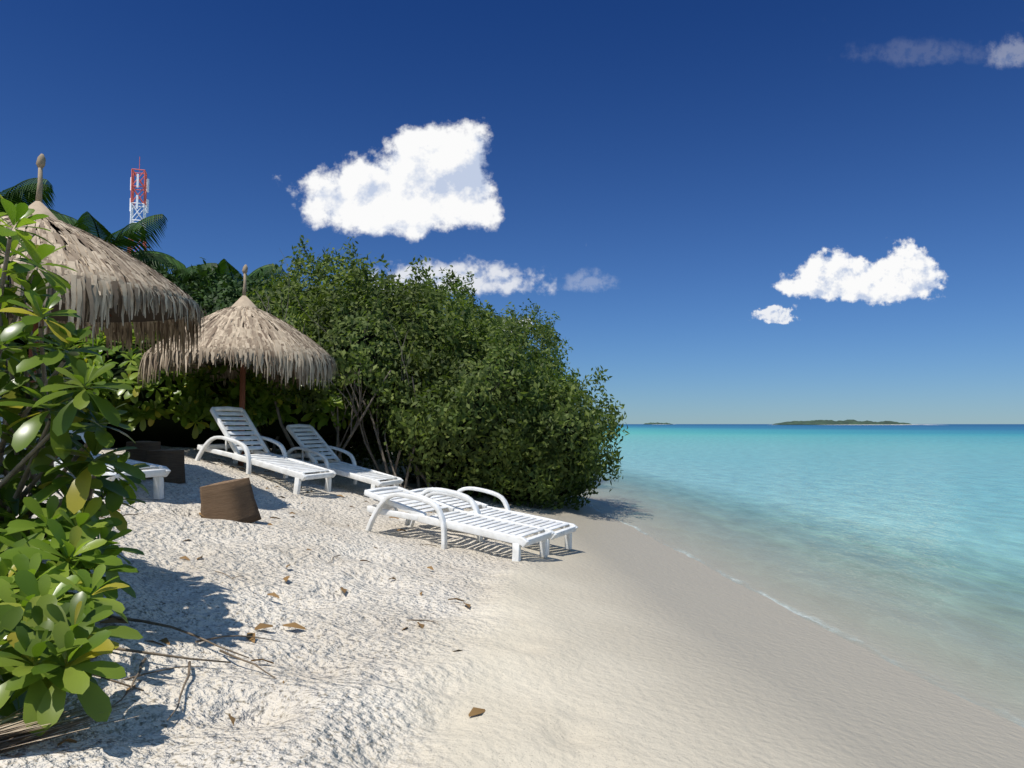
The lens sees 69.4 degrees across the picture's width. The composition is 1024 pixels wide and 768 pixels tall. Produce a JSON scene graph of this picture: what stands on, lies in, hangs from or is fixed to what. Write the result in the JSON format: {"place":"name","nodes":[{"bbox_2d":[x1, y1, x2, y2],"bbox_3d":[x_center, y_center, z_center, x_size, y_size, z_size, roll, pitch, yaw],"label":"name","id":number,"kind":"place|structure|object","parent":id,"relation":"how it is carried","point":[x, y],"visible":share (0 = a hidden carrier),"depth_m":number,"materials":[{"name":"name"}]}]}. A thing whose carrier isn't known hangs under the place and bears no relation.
{"place":"outdoors","nodes":[
{"label":"outdoors","id":0,"kind":"place"},
{"bbox_2d":[127,157,148,251],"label":"tower","id":1,"kind":"structure","parent":0,"point":[143,186],"depth_m":121.30,"materials":[{"name":"metal"}]},
{"bbox_2d":[299,120,502,239],"bbox_3d":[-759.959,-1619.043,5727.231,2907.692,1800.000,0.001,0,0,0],"label":"cloud","id":2,"kind":"structure","parent":0,"point":[418,183],"depth_m":5727.23,"materials":[{"name":"white"}]},
{"bbox_2d":[373,263,520,293],"bbox_3d":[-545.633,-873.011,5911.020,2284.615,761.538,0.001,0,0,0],"label":"cloud","id":3,"kind":"structure","parent":0,"point":[480,284],"depth_m":5911.02,"materials":[{"name":"white"}]},
{"bbox_2d":[0,445,1023,767],"bbox_3d":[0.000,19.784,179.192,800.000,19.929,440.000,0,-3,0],"label":"sand","id":4,"kind":"structure","parent":0,"point":[658,637],"depth_m":4.28,"materials":[{"name":"beige sand"}]},
{"bbox_2d":[0,178,89,232],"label":"palm","id":5,"kind":"object","parent":4,"relation":"on","point":[15,196],"visible":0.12,"depth_m":19.21,"materials":[{"name":"green plant"}]},
{"bbox_2d":[0,178,76,219],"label":"palm rachis","id":6,"kind":"object","parent":5,"relation":"attached to","point":[28,184],"visible":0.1,"depth_m":19.22,"materials":[{"name":"green plant"}]},
{"bbox_2d":[0,195,149,736],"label":"bush","id":7,"kind":"object","parent":4,"relation":"on","point":[48,629],"depth_m":3.14,"materials":[{"name":"green plant"}]},
{"bbox_2d":[0,694,150,753],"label":"dry frond bundle","id":8,"kind":"object","parent":4,"relation":"on","point":[13,736],"visible":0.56,"depth_m":2.19,"materials":[{"name":"beige plant"}]},
{"bbox_2d":[0,394,170,498],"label":"lounger","id":9,"kind":"object","parent":4,"relation":"on","point":[157,473],"visible":0.14,"depth_m":6.45,"materials":[{"name":"plastic"}]},
{"bbox_2d":[29,296,173,388],"bbox_3d":[-4.550,-0.239,7.023,2.678,2.670,2.678,0,-3,0],"label":"umbrella pole","id":10,"kind":"object","parent":4,"relation":"on","point":[35,327],"visible":0.04,"depth_m":7.01,"materials":[{"name":"brown wood"}]},
{"bbox_2d":[4,225,188,321],"bbox_3d":[-4.550,-1.181,7.074,2.813,0.803,2.813,0,-3,0],"label":"umbrella","id":11,"kind":"object","parent":10,"relation":"on","point":[150,316],"visible":0.08,"depth_m":8.27,"materials":[{"name":"brown wicker"}]},
{"bbox_2d":[0,214,207,368],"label":"thatch umbrella","id":12,"kind":"object","parent":11,"relation":"on","point":[97,282],"visible":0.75,"depth_m":6.52,"materials":[{"name":"beige wicker"}]},
{"bbox_2d":[28,154,56,227],"bbox_3d":[-4.550,-1.881,7.112,0.420,0.685,0.409,0,-3,0],"label":"umbrella finial","id":13,"kind":"object","parent":12,"relation":"on","point":[38,206],"visible":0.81,"depth_m":7.09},
{"bbox_2d":[74,211,186,277],"bbox_3d":[-11.570,-1.688,21.181,4.063,6.267,4.483,0,-3,0],"label":"palm","id":14,"kind":"object","parent":4,"relation":"on","point":[131,232],"visible":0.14,"depth_m":20.84,"materials":[{"name":"green plant"}]},
{"bbox_2d":[87,211,183,268],"bbox_3d":[-11.544,-3.410,21.299,3.901,2.826,4.230,0,-3,0],"label":"palm rachis","id":15,"kind":"object","parent":14,"relation":"attached to","point":[135,252],"visible":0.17,"depth_m":21.06,"materials":[{"name":"green plant"}]},
{"bbox_2d":[125,441,160,461],"bbox_3d":[-3.950,0.793,7.919,0.303,0.372,0.302,-1,-3,20],"label":"side table","id":16,"kind":"object","parent":4,"relation":"on","point":[139,452],"visible":0.43,"depth_m":7.79,"materials":[{"name":"brown wood"}]},
{"bbox_2d":[145,449,185,483],"bbox_3d":[-3.550,0.842,7.566,0.323,0.352,0.322,-1,-3,25],"label":"side table","id":17,"kind":"object","parent":4,"relation":"on","point":[173,460],"visible":0.66,"depth_m":7.47,"materials":[{"name":"brown wood"}]},
{"bbox_2d":[0,323,384,450],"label":"background shrubs","id":18,"kind":"object","parent":4,"relation":"on","point":[260,405],"depth_m":11.74,"materials":[{"name":"green plant"}]},
{"bbox_2d":[161,263,227,301],"bbox_3d":[-11.474,-1.330,24.696,4.135,5.928,4.387,0,-3,0],"label":"foliage","id":19,"kind":"object","parent":4,"relation":"on","point":[206,266],"visible":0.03,"depth_m":24.50,"materials":[{"name":"green plant"}]},
{"bbox_2d":[131,246,304,334],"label":"trees","id":20,"kind":"object","parent":4,"relation":"on","point":[234,287],"depth_m":18.41,"materials":[{"name":"green plant"}]},
{"bbox_2d":[209,360,245,465],"bbox_3d":[-3.980,0.162,10.907,2.402,2.590,2.402,0,-3,0],"label":"umbrella pole","id":21,"kind":"object","parent":4,"relation":"on","point":[242,386],"visible":0.11,"depth_m":10.88,"materials":[{"name":"brown wood"}]},
{"bbox_2d":[172,315,278,365],"bbox_3d":[-3.980,-0.750,10.957,2.522,0.784,2.522,0,-3,0],"label":"umbrella","id":22,"kind":"object","parent":21,"relation":"on","point":[218,362],"visible":0.05,"depth_m":11.77,"materials":[{"name":"beige wicker"}]},
{"bbox_2d":[137,306,337,394],"bbox_3d":[-3.984,-0.520,10.958,2.773,1.403,2.761,0,-3,0],"label":"thatched umbrella","id":23,"kind":"object","parent":22,"relation":"on","point":[293,352],"visible":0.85,"depth_m":10.10,"materials":[{"name":"beige wicker"}]},
{"bbox_2d":[231,264,256,307],"bbox_3d":[-3.980,-1.440,10.994,0.420,0.685,0.409,0,-3,0],"label":"umbrella finial","id":24,"kind":"object","parent":23,"relation":"on","point":[243,300],"visible":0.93,"depth_m":10.94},
{"bbox_2d":[200,478,260,522],"bbox_3d":[-2.455,1.032,6.396,0.404,0.392,0.402,-10,-1,17],"label":"side table","id":25,"kind":"object","parent":4,"relation":"on","point":[233,500],"visible":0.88,"depth_m":6.25,"materials":[{"name":"brown wood"}]},
{"bbox_2d":[173,259,294,300],"bbox_3d":[-10.249,-1.371,26.982,4.516,6.268,4.570,0,-3,0],"label":"palm","id":26,"kind":"object","parent":4,"relation":"on","point":[223,264],"visible":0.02,"depth_m":26.54,"materials":[{"name":"green plant"}]},
{"bbox_2d":[225,259,270,298],"bbox_3d":[-10.248,-3.276,27.079,4.336,2.459,4.404,0,-3,0],"label":"palm rachis","id":27,"kind":"object","parent":26,"relation":"attached to","point":[249,274],"visible":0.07,"depth_m":26.74,"materials":[{"name":"green plant"}]},
{"bbox_2d":[195,406,335,494],"bbox_3d":[-3.268,0.864,9.897,1.862,0.828,0.783,11,2,23],"label":"lounger","id":28,"kind":"object","parent":4,"relation":"on","point":[283,464],"visible":0.96,"depth_m":9.86,"materials":[{"name":"plastic"}]},
{"bbox_2d":[89,470,443,720],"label":"twigs","id":29,"kind":"object","parent":4,"relation":"on","point":[189,666],"visible":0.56,"depth_m":3.13,"materials":[{"name":"brown wood"}]},
{"bbox_2d":[57,459,484,745],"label":"dead leaves","id":30,"kind":"object","parent":4,"relation":"on","point":[474,711],"visible":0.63,"depth_m":3.76,"materials":[{"name":"brown plant"}]},
{"bbox_2d":[275,424,403,499],"bbox_3d":[-2.565,1.151,11.110,1.862,0.751,0.783,11,1,22],"label":"lounger","id":31,"kind":"object","parent":4,"relation":"on","point":[355,472],"visible":0.86,"depth_m":11.09,"materials":[{"name":"plastic"}]},
{"bbox_2d":[228,235,629,509],"bbox_3d":[-2.308,-0.379,18.011,9.405,6.359,14.090,0,-3,0],"label":"bush","id":32,"kind":"object","parent":4,"relation":"on","point":[459,328],"depth_m":12.78,"materials":[{"name":"green plant"}]},
{"bbox_2d":[364,486,553,561],"bbox_3d":[-0.589,1.398,7.553,1.957,0.489,0.783,7,0,26],"label":"lounger","id":33,"kind":"object","parent":4,"relation":"on","point":[416,507],"visible":0.98,"depth_m":7.42,"materials":[{"name":"plastic"}]},
{"bbox_2d":[408,486,577,554],"bbox_3d":[-0.273,1.511,8.442,1.960,0.489,0.783,7,0,27],"label":"lounger","id":34,"kind":"object","parent":4,"relation":"on","point":[566,530],"visible":0.41,"depth_m":8.40,"materials":[{"name":"plastic"}]},
{"bbox_2d":[0,0,1023,423],"label":"sky","id":35,"kind":"structure","parent":0,"point":[656,169],"materials":[{"name":"blue"}]},
{"bbox_2d":[753,305,796,323],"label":"cloud","id":36,"kind":"structure","parent":0,"point":[775,314],"depth_m":5630.71,"materials":[{"name":"white"}]},
{"bbox_2d":[593,424,1023,621],"bbox_3d":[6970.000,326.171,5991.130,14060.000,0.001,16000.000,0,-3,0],"label":"sea","id":37,"kind":"structure","parent":0,"point":[941,506],"depth_m":19.84,"materials":[{"name":"liquid"}]},
{"bbox_2d":[775,239,945,304],"bbox_3d":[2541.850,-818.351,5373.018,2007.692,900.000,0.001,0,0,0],"label":"cloud","id":38,"kind":"structure","parent":0,"point":[903,272],"depth_m":5373.02,"materials":[{"name":"white"}]},
{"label":"island sand","id":39,"kind":"object","parent":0,"visible":0},
{"bbox_2d":[772,420,911,424],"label":"island trees","id":40,"kind":"object","parent":39,"relation":"on","point":[832,422],"visible":1,"depth_m":1456.90,"materials":[{"name":"green plant"}]}
]}

